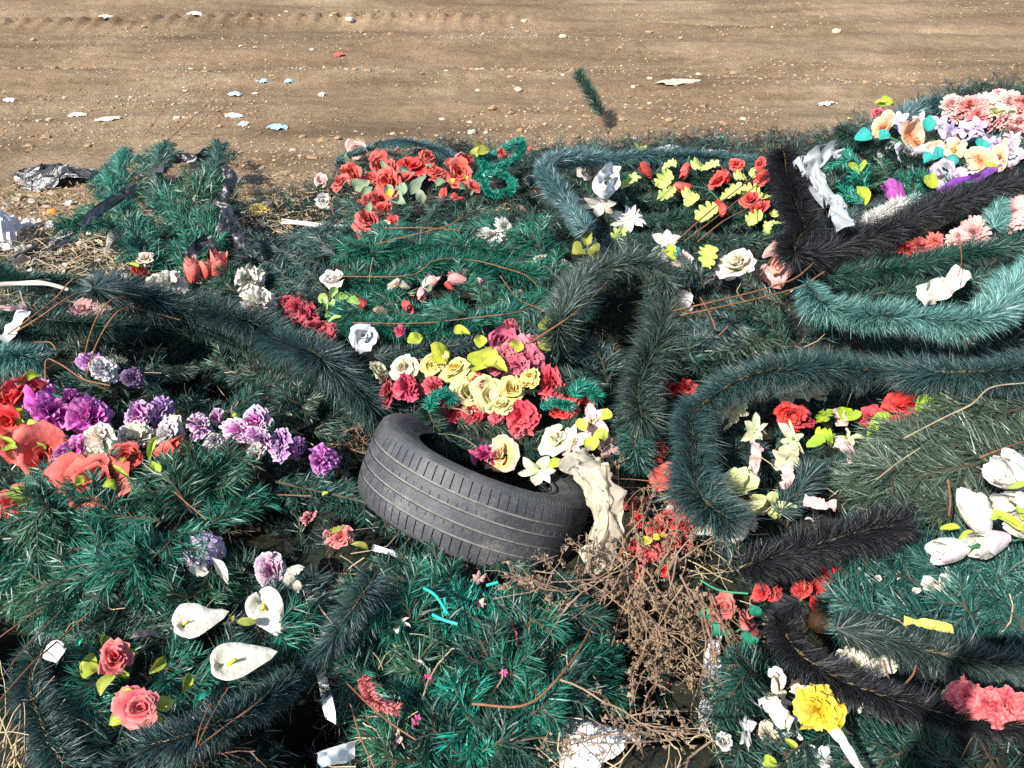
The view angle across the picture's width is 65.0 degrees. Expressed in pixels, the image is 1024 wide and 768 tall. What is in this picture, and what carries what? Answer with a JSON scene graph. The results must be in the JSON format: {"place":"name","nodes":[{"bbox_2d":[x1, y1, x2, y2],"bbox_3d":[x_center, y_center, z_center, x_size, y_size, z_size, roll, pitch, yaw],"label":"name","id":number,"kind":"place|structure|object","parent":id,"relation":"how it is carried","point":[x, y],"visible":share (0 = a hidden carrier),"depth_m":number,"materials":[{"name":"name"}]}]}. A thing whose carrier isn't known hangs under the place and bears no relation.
{"place":"outdoors","nodes":[
{"label":"outdoors","id":0,"kind":"place"},
{"bbox_2d":[0,0,1023,250],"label":"ground","id":1,"kind":"structure","parent":0,"point":[870,36],"depth_m":7.01,"materials":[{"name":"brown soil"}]},
{"bbox_2d":[20,218,40,229],"bbox_3d":[-2.525,-0.841,4.198,0.100,0.063,0.088,0,35,0],"label":"plastic bag","id":2,"kind":"object","parent":1,"relation":"on","point":[26,221],"visible":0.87,"depth_m":4.18,"materials":[{"name":"white plastic"}]},
{"bbox_2d":[8,163,97,191],"bbox_3d":[-2.687,-1.221,4.709,0.522,0.138,0.252,-9,36,-13],"label":"plastic bag","id":3,"kind":"object","parent":1,"relation":"on","point":[51,175],"visible":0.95,"depth_m":4.66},
{"bbox_2d":[94,116,119,121],"bbox_3d":[-2.870,-1.884,5.699,0.180,0.032,0.064,-9,36,-13],"label":"scrap","id":4,"kind":"object","parent":1,"relation":"on","point":[106,118],"visible":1,"depth_m":5.68,"materials":[{"name":"grey paper"}]},
{"bbox_2d":[168,93,221,140],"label":"rusty wire","id":5,"kind":"object","parent":1,"relation":"on","point":[193,117],"visible":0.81,"depth_m":5.19,"materials":[{"name":"metal"}]},
{"bbox_2d":[224,112,243,117],"bbox_3d":[-2.002,-1.934,5.777,0.172,0.027,0.070,14,37,19],"label":"scrap","id":6,"kind":"object","parent":1,"relation":"on","point":[232,114],"visible":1,"depth_m":5.76,"materials":[{"name":"grey paper"}]},
{"bbox_2d":[266,123,287,129],"bbox_3d":[-1.634,-1.790,5.580,0.158,0.032,0.101,0,35,0],"label":"scrap","id":7,"kind":"object","parent":1,"relation":"on","point":[277,126],"visible":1,"depth_m":5.56,"materials":[{"name":"white plastic"}]},
{"bbox_2d":[0,95,1021,767],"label":"straw","id":8,"kind":"object","parent":1,"relation":"on","point":[112,265],"visible":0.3,"depth_m":2.85,"materials":[{"name":"beige plant"}]},
{"bbox_2d":[0,61,1023,767],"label":"mound","id":9,"kind":"object","parent":1,"relation":"on","point":[304,711],"visible":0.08,"depth_m":2.10,"materials":[{"name":"green plastic"}]},
{"bbox_2d":[0,210,21,248],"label":"plastic bag","id":10,"kind":"object","parent":9,"relation":"on","point":[10,227],"visible":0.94,"depth_m":3.97,"materials":[{"name":"white plastic"}]},
{"bbox_2d":[10,238,69,266],"bbox_3d":[-1.926,-0.513,3.194,0.327,0.114,0.156,9,36,13],"label":"plastic strip","id":11,"kind":"object","parent":9,"relation":"on","point":[65,241],"visible":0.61,"depth_m":3.16,"materials":[{"name":"grey plastic"}]},
{"bbox_2d":[0,634,82,767],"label":"dry grass","id":12,"kind":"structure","parent":9,"relation":"on","point":[6,738],"depth_m":1.35,"materials":[{"name":"plant"}]},
{"bbox_2d":[0,254,88,297],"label":"garland strand","id":13,"kind":"object","parent":9,"relation":"on","point":[9,273],"visible":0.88,"depth_m":2.60,"materials":[{"name":"plastic"}]},
{"bbox_2d":[14,230,79,258],"bbox_3d":[-1.862,-0.561,3.224,0.264,0.088,0.067,-21,40,-27],"label":"plastic strip","id":14,"kind":"object","parent":9,"relation":"on","point":[34,248],"visible":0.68,"depth_m":3.24,"materials":[{"name":"black plastic"}]},
{"bbox_2d":[103,222,143,257],"bbox_3d":[-1.462,-0.537,3.085,0.175,0.176,0.176,15,38,21],"label":"plastic bag","id":15,"kind":"object","parent":9,"relation":"on","point":[108,240],"visible":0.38,"depth_m":3.04,"materials":[{"name":"white plastic"}]},
{"bbox_2d":[0,431,286,643],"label":"wreath","id":16,"kind":"object","parent":9,"relation":"on","point":[137,561],"visible":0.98,"depth_m":1.78,"materials":[{"name":"green plastic"}]},
{"bbox_2d":[46,137,245,283],"bbox_3d":[-1.744,-0.976,3.846,0.910,0.604,2.686,-10,36,-14],"label":"wreath","id":17,"kind":"object","parent":9,"relation":"on","point":[201,235],"visible":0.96,"depth_m":3.19,"materials":[{"name":"green plastic"}]},
{"bbox_2d":[0,279,369,518],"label":"wreath","id":18,"kind":"object","parent":9,"relation":"on","point":[86,416],"visible":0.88,"depth_m":2.14,"materials":[{"name":"purple fabric"}]},
{"bbox_2d":[0,318,60,378],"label":"garland strand","id":19,"kind":"object","parent":18,"relation":"on","point":[31,357],"visible":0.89,"depth_m":2.29,"materials":[{"name":"plastic"}]},
{"bbox_2d":[0,309,30,343],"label":"plastic strip","id":20,"kind":"object","parent":19,"relation":"on","point":[20,316],"visible":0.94,"depth_m":2.35,"materials":[{"name":"white plastic"}]},
{"bbox_2d":[0,303,26,310],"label":"plastic strip","id":21,"kind":"object","parent":20,"relation":"on","point":[13,307],"visible":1,"depth_m":2.37,"materials":[{"name":"plastic"}]},
{"bbox_2d":[7,276,86,334],"bbox_3d":[-1.364,-0.234,2.389,0.135,0.144,0.302,24,42,30],"label":"rusty wire","id":22,"kind":"object","parent":19,"relation":"on","point":[45,306],"visible":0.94,"depth_m":2.35,"materials":[{"name":"metal"}]},
{"bbox_2d":[15,292,95,331],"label":"rusty wire","id":23,"kind":"object","parent":19,"relation":"on","point":[52,308],"visible":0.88,"depth_m":2.32,"materials":[{"name":"metal"}]},
{"bbox_2d":[0,280,67,290],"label":"plastic strip","id":24,"kind":"object","parent":18,"relation":"on","point":[30,282],"visible":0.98,"depth_m":2.47,"materials":[{"name":"white plastic"}]},
{"bbox_2d":[44,358,110,385],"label":"rusty wire","id":25,"kind":"object","parent":18,"relation":"on","point":[71,372],"visible":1,"depth_m":2.12,"materials":[{"name":"metal"}]},
{"bbox_2d":[81,297,136,369],"bbox_3d":[-1.178,-0.220,2.391,0.136,0.214,0.322,0,35,0],"label":"rusty wire","id":26,"kind":"object","parent":18,"relation":"on","point":[109,301],"visible":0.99,"depth_m":2.27,"materials":[{"name":"metal"}]},
{"bbox_2d":[328,424,372,459],"bbox_3d":[-0.438,0.146,2.244,0.161,0.140,0.114,0,35,0],"label":"dry weed","id":27,"kind":"object","parent":18,"relation":"on","point":[362,439],"visible":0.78,"depth_m":2.24,"materials":[{"name":"brown plant"}]},
{"bbox_2d":[40,303,346,410],"bbox_3d":[-0.876,-0.120,2.499,1.027,0.314,0.488,10,36,14],"label":"garland strand","id":28,"kind":"object","parent":9,"relation":"on","point":[69,322],"visible":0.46,"depth_m":2.51,"materials":[{"name":"plastic"}]},
{"bbox_2d":[66,265,403,443],"bbox_3d":[-0.795,-0.163,2.452,1.213,0.375,0.464,16,38,22],"label":"garland strand","id":29,"kind":"object","parent":28,"relation":"on","point":[311,352],"visible":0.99,"depth_m":2.46,"materials":[{"name":"plastic"}]},
{"bbox_2d":[86,307,179,375],"bbox_3d":[-1.145,-0.195,2.383,0.154,0.237,0.379,0,35,0],"label":"rusty wire","id":30,"kind":"object","parent":29,"relation":"on","point":[109,322],"visible":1,"depth_m":2.26,"materials":[{"name":"metal"}]},
{"bbox_2d":[129,248,279,314],"bbox_3d":[-1.079,-0.372,2.795,0.656,0.174,0.300,12,37,16],"label":"flower spray","id":31,"kind":"object","parent":29,"relation":"on","point":[247,279],"visible":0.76,"depth_m":2.78,"materials":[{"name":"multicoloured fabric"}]},
{"bbox_2d":[277,269,378,353],"bbox_3d":[-0.560,-0.210,2.538,0.206,0.232,0.574,-22,41,-28],"label":"flower spray","id":32,"kind":"object","parent":29,"relation":"on","point":[305,315],"visible":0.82,"depth_m":2.56,"materials":[{"name":"red fabric"}]},
{"bbox_2d":[0,530,397,767],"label":"wreath","id":33,"kind":"object","parent":9,"relation":"on","point":[236,656],"visible":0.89,"depth_m":1.48,"materials":[{"name":"plastic"}]},
{"bbox_2d":[0,606,43,637],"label":"rusty wire","id":34,"kind":"object","parent":33,"relation":"on","point":[21,621],"visible":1,"depth_m":1.51,"materials":[{"name":"metal"}]},
{"bbox_2d":[0,616,55,680],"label":"rusty wire","id":35,"kind":"object","parent":33,"relation":"on","point":[26,647],"visible":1,"depth_m":1.42,"materials":[{"name":"metal"}]},
{"bbox_2d":[0,611,89,700],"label":"rusty wire","id":36,"kind":"object","parent":33,"relation":"on","point":[37,658],"visible":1,"depth_m":1.38,"materials":[{"name":"metal"}]},
{"bbox_2d":[96,717,172,767],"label":"fir branch","id":37,"kind":"object","parent":33,"relation":"on","point":[118,763],"visible":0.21,"depth_m":1.31,"materials":[{"name":"green plastic"}]},
{"bbox_2d":[198,688,227,743],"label":"rusty wire","id":38,"kind":"object","parent":33,"relation":"on","point":[211,716],"visible":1,"depth_m":1.26,"materials":[{"name":"metal"}]},
{"bbox_2d":[163,707,266,767],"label":"dry weed","id":39,"kind":"object","parent":33,"relation":"on","point":[221,753],"visible":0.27,"depth_m":1.34,"materials":[{"name":"brown plant"}]},
{"bbox_2d":[200,690,269,745],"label":"rusty wire","id":40,"kind":"object","parent":33,"relation":"on","point":[233,720],"visible":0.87,"depth_m":1.27,"materials":[{"name":"metal"}]},
{"bbox_2d":[314,741,355,767],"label":"plastic strip","id":41,"kind":"object","parent":33,"relation":"on","point":[342,754],"visible":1,"depth_m":1.29,"materials":[{"name":"white plastic"}]},
{"bbox_2d":[249,203,272,216],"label":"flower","id":42,"kind":"object","parent":9,"relation":"on","point":[254,210],"visible":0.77,"depth_m":3.47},
{"bbox_2d":[226,210,354,317],"bbox_3d":[-0.828,-0.441,2.924,0.572,0.243,0.749,0,35,0],"label":"wreath","id":43,"kind":"object","parent":9,"relation":"on","point":[319,234],"visible":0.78,"depth_m":2.90,"materials":[{"name":"green plastic"}]},
{"bbox_2d":[281,219,343,227],"bbox_3d":[-0.777,-0.642,3.229,0.310,0.057,0.070,13,37,17],"label":"plastic strip","id":44,"kind":"object","parent":43,"relation":"on","point":[297,222],"visible":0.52,"depth_m":3.25,"materials":[{"name":"white plastic"}]},
{"bbox_2d":[275,471,539,589],"bbox_3d":[-0.274,0.322,1.872,0.741,0.123,0.150,16,38,22],"label":"fir branch","id":45,"kind":"object","parent":9,"relation":"on","point":[357,501],"visible":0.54,"depth_m":1.92,"materials":[{"name":"green plastic"}]},
{"bbox_2d":[300,511,501,587],"bbox_3d":[-0.267,0.371,1.762,0.507,0.092,0.090,14,37,19],"label":"flower spray","id":46,"kind":"object","parent":45,"relation":"on","point":[334,538],"visible":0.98,"depth_m":1.80,"materials":[{"name":"pink fabric"}]},
{"bbox_2d":[314,136,563,263],"bbox_3d":[-0.637,-0.963,3.876,0.852,0.618,2.725,-15,38,-20],"label":"wreath","id":47,"kind":"object","parent":9,"relation":"on","point":[416,171],"visible":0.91,"depth_m":3.40,"materials":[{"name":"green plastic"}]},
{"bbox_2d":[469,136,529,200],"bbox_3d":[-0.053,-0.902,3.365,0.275,0.132,0.719,0,35,0],"label":"tinsel bow","id":48,"kind":"object","parent":47,"relation":"on","point":[487,172],"visible":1,"depth_m":3.44,"materials":[{"name":"green plastic"}]},
{"bbox_2d":[324,201,603,344],"bbox_3d":[-0.166,-0.363,2.669,0.988,0.302,0.876,-20,40,-26],"label":"wreath","id":49,"kind":"object","parent":9,"relation":"on","point":[458,250],"visible":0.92,"depth_m":2.66,"materials":[{"name":"plastic"}]},
{"bbox_2d":[376,217,459,243],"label":"rusty wire","id":50,"kind":"object","parent":49,"relation":"on","point":[418,233],"visible":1,"depth_m":2.61,"materials":[{"name":"metal"}]},
{"bbox_2d":[357,413,589,575],"bbox_3d":[-0.092,0.263,1.998,0.575,0.460,0.569,0,35,0],"label":"car tyre","id":51,"kind":"object","parent":9,"relation":"on","point":[411,484],"visible":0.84,"depth_m":1.75,"materials":[{"name":"rubber"}]},
{"bbox_2d":[313,538,639,767],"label":"wreath","id":52,"kind":"object","parent":9,"relation":"on","point":[419,594],"visible":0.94,"depth_m":1.53,"materials":[{"name":"plastic"}]},
{"bbox_2d":[316,670,335,723],"bbox_3d":[-0.332,0.567,1.440,0.021,0.200,0.217,-12,37,-17],"label":"plastic strip","id":53,"kind":"object","parent":52,"relation":"on","point":[328,708],"visible":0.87,"depth_m":1.43,"materials":[{"name":"white plastic"}]},
{"bbox_2d":[350,704,374,767],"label":"rusty wire","id":54,"kind":"object","parent":52,"relation":"on","point":[360,736],"visible":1,"depth_m":1.32,"materials":[{"name":"metal"}]},
{"bbox_2d":[345,680,416,740],"bbox_3d":[-0.251,0.574,1.421,0.031,0.124,0.245,-27,43,-33],"label":"rusty wire","id":55,"kind":"object","parent":52,"relation":"on","point":[376,711],"visible":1,"depth_m":1.35,"materials":[{"name":"metal"}]},
{"bbox_2d":[371,544,413,560],"bbox_3d":[-0.256,0.369,1.748,0.103,0.021,0.013,9,36,13],"label":"plastic strip","id":56,"kind":"object","parent":52,"relation":"on","point":[376,548],"visible":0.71,"depth_m":1.75,"materials":[{"name":"white plastic"}]},
{"bbox_2d":[463,555,642,639],"bbox_3d":[0.069,0.425,1.763,0.501,0.164,0.122,17,38,23],"label":"dry weed","id":57,"kind":"object","parent":9,"relation":"on","point":[583,582],"visible":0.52,"depth_m":1.71,"materials":[{"name":"brown plant"}]},
{"bbox_2d":[485,535,637,653],"bbox_3d":[0.099,0.437,1.650,0.242,0.267,0.250,15,38,21],"label":"dry weed","id":58,"kind":"object","parent":9,"relation":"on","point":[527,581],"visible":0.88,"depth_m":1.61,"materials":[{"name":"brown plant"}]},
{"bbox_2d":[541,715,639,767],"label":"plastic bag","id":59,"kind":"object","parent":9,"relation":"on","point":[589,727],"visible":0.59,"depth_m":1.45,"materials":[{"name":"white plastic"}]},
{"bbox_2d":[511,646,712,767],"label":"dry weed","id":60,"kind":"object","parent":9,"relation":"on","point":[639,730],"visible":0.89,"depth_m":1.35,"materials":[{"name":"brown plant"}]},
{"bbox_2d":[555,533,723,720],"bbox_3d":[0.243,0.554,1.695,0.462,0.394,0.356,0,35,0],"label":"dry weed","id":61,"kind":"object","parent":9,"relation":"on","point":[661,630],"visible":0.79,"depth_m":1.68,"materials":[{"name":"brown plant"}]},
{"bbox_2d":[579,533,608,575],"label":"dry weed","id":62,"kind":"object","parent":61,"relation":"on","point":[589,565],"visible":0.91,"depth_m":1.73,"materials":[{"name":"brown plant"}]},
{"bbox_2d":[512,231,802,488],"bbox_3d":[0.366,-0.233,2.462,0.924,0.464,1.178,26,43,32],"label":"wreath","id":63,"kind":"object","parent":9,"relation":"on","point":[662,337],"visible":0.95,"depth_m":2.30,"materials":[{"name":"plastic"}]},
{"bbox_2d":[368,318,618,485],"bbox_3d":[-0.066,0.032,2.195,0.500,0.280,0.740,-20,40,-27],"label":"cluster","id":64,"kind":"object","parent":63,"relation":"on","point":[511,354],"visible":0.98,"depth_m":2.13,"materials":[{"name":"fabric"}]},
{"bbox_2d":[661,261,814,313],"bbox_3d":[0.810,-0.304,2.579,0.706,0.162,0.230,-14,37,-19],"label":"rusty wire","id":65,"kind":"object","parent":63,"relation":"on","point":[742,294],"visible":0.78,"depth_m":2.44,"materials":[{"name":"metal"}]},
{"bbox_2d":[680,271,823,315],"bbox_3d":[0.750,-0.270,2.440,0.588,0.029,0.035,-18,39,-24],"label":"rusty wire","id":66,"kind":"object","parent":63,"relation":"on","point":[747,300],"visible":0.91,"depth_m":2.41,"materials":[{"name":"metal"}]},
{"bbox_2d":[621,375,697,579],"bbox_3d":[0.355,0.224,2.013,0.203,0.175,0.746,7,36,10],"label":"wreath","id":67,"kind":"object","parent":9,"relation":"on","point":[683,387],"visible":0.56,"depth_m":1.81,"materials":[{"name":"red fabric"}]},
{"bbox_2d":[582,437,737,591],"bbox_3d":[0.281,0.291,1.861,0.271,0.264,0.441,-11,37,-16],"label":"dry weed","id":68,"kind":"object","parent":9,"relation":"on","point":[639,538],"visible":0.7,"depth_m":1.73,"materials":[{"name":"brown plant"}]},
{"bbox_2d":[558,446,626,575],"bbox_3d":[0.185,0.264,1.823,0.142,0.196,0.294,-9,36,-13],"label":"plastic film","id":69,"kind":"object","parent":68,"relation":"on","point":[604,495],"visible":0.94,"depth_m":1.78,"materials":[{"name":"beige plastic"}]},
{"bbox_2d":[528,142,797,299],"bbox_3d":[0.649,-0.740,3.225,1.048,0.486,1.522,13,37,17],"label":"wreath","id":70,"kind":"object","parent":9,"relation":"on","point":[564,199],"visible":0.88,"depth_m":3.32,"materials":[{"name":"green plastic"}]},
{"bbox_2d":[675,166,764,241],"bbox_3d":[0.789,-0.681,3.038,0.035,0.068,0.935,20,40,26],"label":"rusty wire","id":71,"kind":"object","parent":70,"relation":"on","point":[718,204],"visible":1,"depth_m":2.98,"materials":[{"name":"metal"}]},
{"bbox_2d":[683,182,759,241],"bbox_3d":[0.804,-0.649,2.975,0.028,0.074,0.828,20,40,26],"label":"rusty wire","id":72,"kind":"object","parent":70,"relation":"on","point":[720,214],"visible":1,"depth_m":2.85,"materials":[{"name":"metal"}]},
{"bbox_2d":[697,192,766,241],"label":"rusty wire","id":73,"kind":"object","parent":70,"relation":"on","point":[730,217],"visible":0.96,"depth_m":2.82,"materials":[{"name":"metal"}]},
{"bbox_2d":[698,624,721,733],"bbox_3d":[0.422,0.630,1.710,0.034,0.277,0.100,0,35,0],"label":"plastic bag","id":74,"kind":"object","parent":9,"relation":"on","point":[706,666],"visible":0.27,"depth_m":1.70,"materials":[{"name":"white plastic"}]},
{"bbox_2d":[693,592,747,685],"bbox_3d":[0.431,0.541,1.639,0.122,0.196,0.154,0,35,0],"label":"dry weed","id":75,"kind":"object","parent":9,"relation":"on","point":[723,625],"visible":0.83,"depth_m":1.63,"materials":[{"name":"brown plant"}]},
{"bbox_2d":[698,579,761,644],"bbox_3d":[0.438,0.466,1.626,0.144,0.094,0.084,18,39,23],"label":"rose spray","id":76,"kind":"object","parent":75,"relation":"on","point":[724,599],"visible":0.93,"depth_m":1.62,"materials":[{"name":"pink fabric"}]},
{"bbox_2d":[692,512,757,542],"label":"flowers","id":77,"kind":"object","parent":9,"relation":"on","point":[748,526],"visible":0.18,"depth_m":1.85,"materials":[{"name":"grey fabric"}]},
{"bbox_2d":[750,556,861,610],"bbox_3d":[0.604,0.430,1.687,0.249,0.115,0.096,-4,35,-6],"label":"rose spray","id":78,"kind":"object","parent":9,"relation":"on","point":[765,593],"visible":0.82,"depth_m":1.68,"materials":[{"name":"red fabric"}]},
{"bbox_2d":[687,636,969,767],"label":"wreath","id":79,"kind":"object","parent":9,"relation":"on","point":[768,720],"visible":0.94,"depth_m":1.38,"materials":[{"name":"green plastic"}]},
{"bbox_2d":[753,590,1023,754],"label":"garland strand","id":80,"kind":"object","parent":79,"relation":"on","point":[898,702],"visible":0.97,"depth_m":1.29,"materials":[{"name":"black plastic"}]},
{"bbox_2d":[941,673,1023,729],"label":"carnation strand","id":81,"kind":"object","parent":80,"relation":"on","point":[1000,706],"visible":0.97,"depth_m":1.23,"materials":[{"name":"pink fabric"}]},
{"bbox_2d":[883,660,916,685],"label":"rusty wire","id":82,"kind":"object","parent":79,"relation":"on","point":[910,677],"visible":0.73,"depth_m":1.35,"materials":[{"name":"metal"}]},
{"bbox_2d":[827,596,1023,691],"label":"garland strand","id":83,"kind":"object","parent":79,"relation":"on","point":[957,659],"visible":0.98,"depth_m":1.39,"materials":[{"name":"plastic"}]},
{"bbox_2d":[649,341,1023,562],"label":"wreath","id":84,"kind":"object","parent":9,"relation":"on","point":[701,486],"visible":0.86,"depth_m":1.99,"materials":[{"name":"plastic"}]},
{"bbox_2d":[753,117,1023,280],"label":"wreath","id":85,"kind":"object","parent":9,"relation":"on","point":[894,215],"visible":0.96,"depth_m":3.03,"materials":[{"name":"black plastic"}]},
{"bbox_2d":[790,250,1023,349],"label":"garland strand","id":86,"kind":"object","parent":9,"relation":"on","point":[1000,303],"visible":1,"depth_m":2.29,"materials":[{"name":"plastic"}]},
{"bbox_2d":[810,503,1023,672],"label":"wreath","id":87,"kind":"object","parent":9,"relation":"on","point":[963,579],"visible":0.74,"depth_m":1.60,"materials":[{"name":"green plastic"}]},
{"bbox_2d":[807,608,833,633],"bbox_3d":[0.636,0.488,1.653,0.051,0.048,0.052,21,40,27],"label":"brown ball","id":88,"kind":"object","parent":87,"relation":"on","point":[815,622],"visible":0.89,"depth_m":1.64,"materials":[{"name":"brown"}]},
{"bbox_2d":[735,490,930,595],"bbox_3d":[0.636,0.312,1.611,0.447,0.172,0.200,-9,36,-13],"label":"garland strand","id":89,"kind":"object","parent":87,"relation":"on","point":[789,558],"visible":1,"depth_m":1.59,"materials":[{"name":"black plastic"}]},
{"bbox_2d":[925,447,1023,564],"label":"tulip bunch","id":90,"kind":"object","parent":87,"relation":"on","point":[979,514],"visible":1,"depth_m":1.59,"materials":[{"name":"white fabric"}]},
{"bbox_2d":[816,226,1023,304],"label":"garland strand","id":91,"kind":"object","parent":9,"relation":"on","point":[845,276],"visible":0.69,"depth_m":2.71,"materials":[{"name":"plastic"}]},
{"bbox_2d":[915,264,971,306],"bbox_3d":[1.403,-0.314,2.605,0.227,0.086,0.078,-22,41,-28],"label":"paper sheet","id":92,"kind":"object","parent":91,"relation":"on","point":[933,291],"visible":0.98,"depth_m":2.59,"materials":[{"name":"white paper"}]},
{"bbox_2d":[822,383,1023,538],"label":"wreath","id":93,"kind":"object","parent":9,"relation":"on","point":[966,436],"visible":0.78,"depth_m":1.85,"materials":[{"name":"plastic"}]},
{"bbox_2d":[947,480,951,515],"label":"rusty wire","id":94,"kind":"object","parent":93,"relation":"on","point":[950,501],"visible":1,"depth_m":1.66,"materials":[{"name":"metal"}]},
{"bbox_2d":[980,441,1023,457],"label":"rusty wire","id":95,"kind":"object","parent":93,"relation":"on","point":[992,452],"visible":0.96,"depth_m":1.75,"materials":[{"name":"metal"}]},
{"bbox_2d":[854,89,1023,174],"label":"artificial flowers","id":96,"kind":"object","parent":9,"relation":"on","point":[912,119],"visible":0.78,"depth_m":3.63,"materials":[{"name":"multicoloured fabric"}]},
{"bbox_2d":[939,88,1023,137],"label":"carnation row","id":97,"kind":"object","parent":96,"relation":"on","point":[1003,108],"visible":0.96,"depth_m":3.86,"materials":[{"name":"fabric"}]},
{"bbox_2d":[894,192,1023,257],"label":"carnation strand","id":98,"kind":"object","parent":9,"relation":"on","point":[1002,215],"visible":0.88,"depth_m":2.94,"materials":[{"name":"pink fabric"}]},
{"bbox_2d":[1,77,1023,749],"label":"petal litter","id":99,"kind":"object","parent":1,"relation":"on","point":[25,259],"visible":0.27,"depth_m":3.26,"materials":[{"name":"plastic"}]},
{"bbox_2d":[570,64,607,133],"bbox_3d":[0.533,-1.955,5.472,0.365,0.428,0.164,24,42,30],"label":"fir branch","id":100,"kind":"object","parent":1,"relation":"on","point":[587,86],"visible":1,"depth_m":5.44,"materials":[{"name":"green plastic"}]},
{"bbox_2d":[656,78,700,84],"bbox_3d":[1.333,-2.430,6.438,0.412,0.033,0.121,-9,36,-12],"label":"scrap","id":101,"kind":"object","parent":1,"relation":"on","point":[672,81],"visible":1,"depth_m":6.42,"materials":[{"name":"paper"}]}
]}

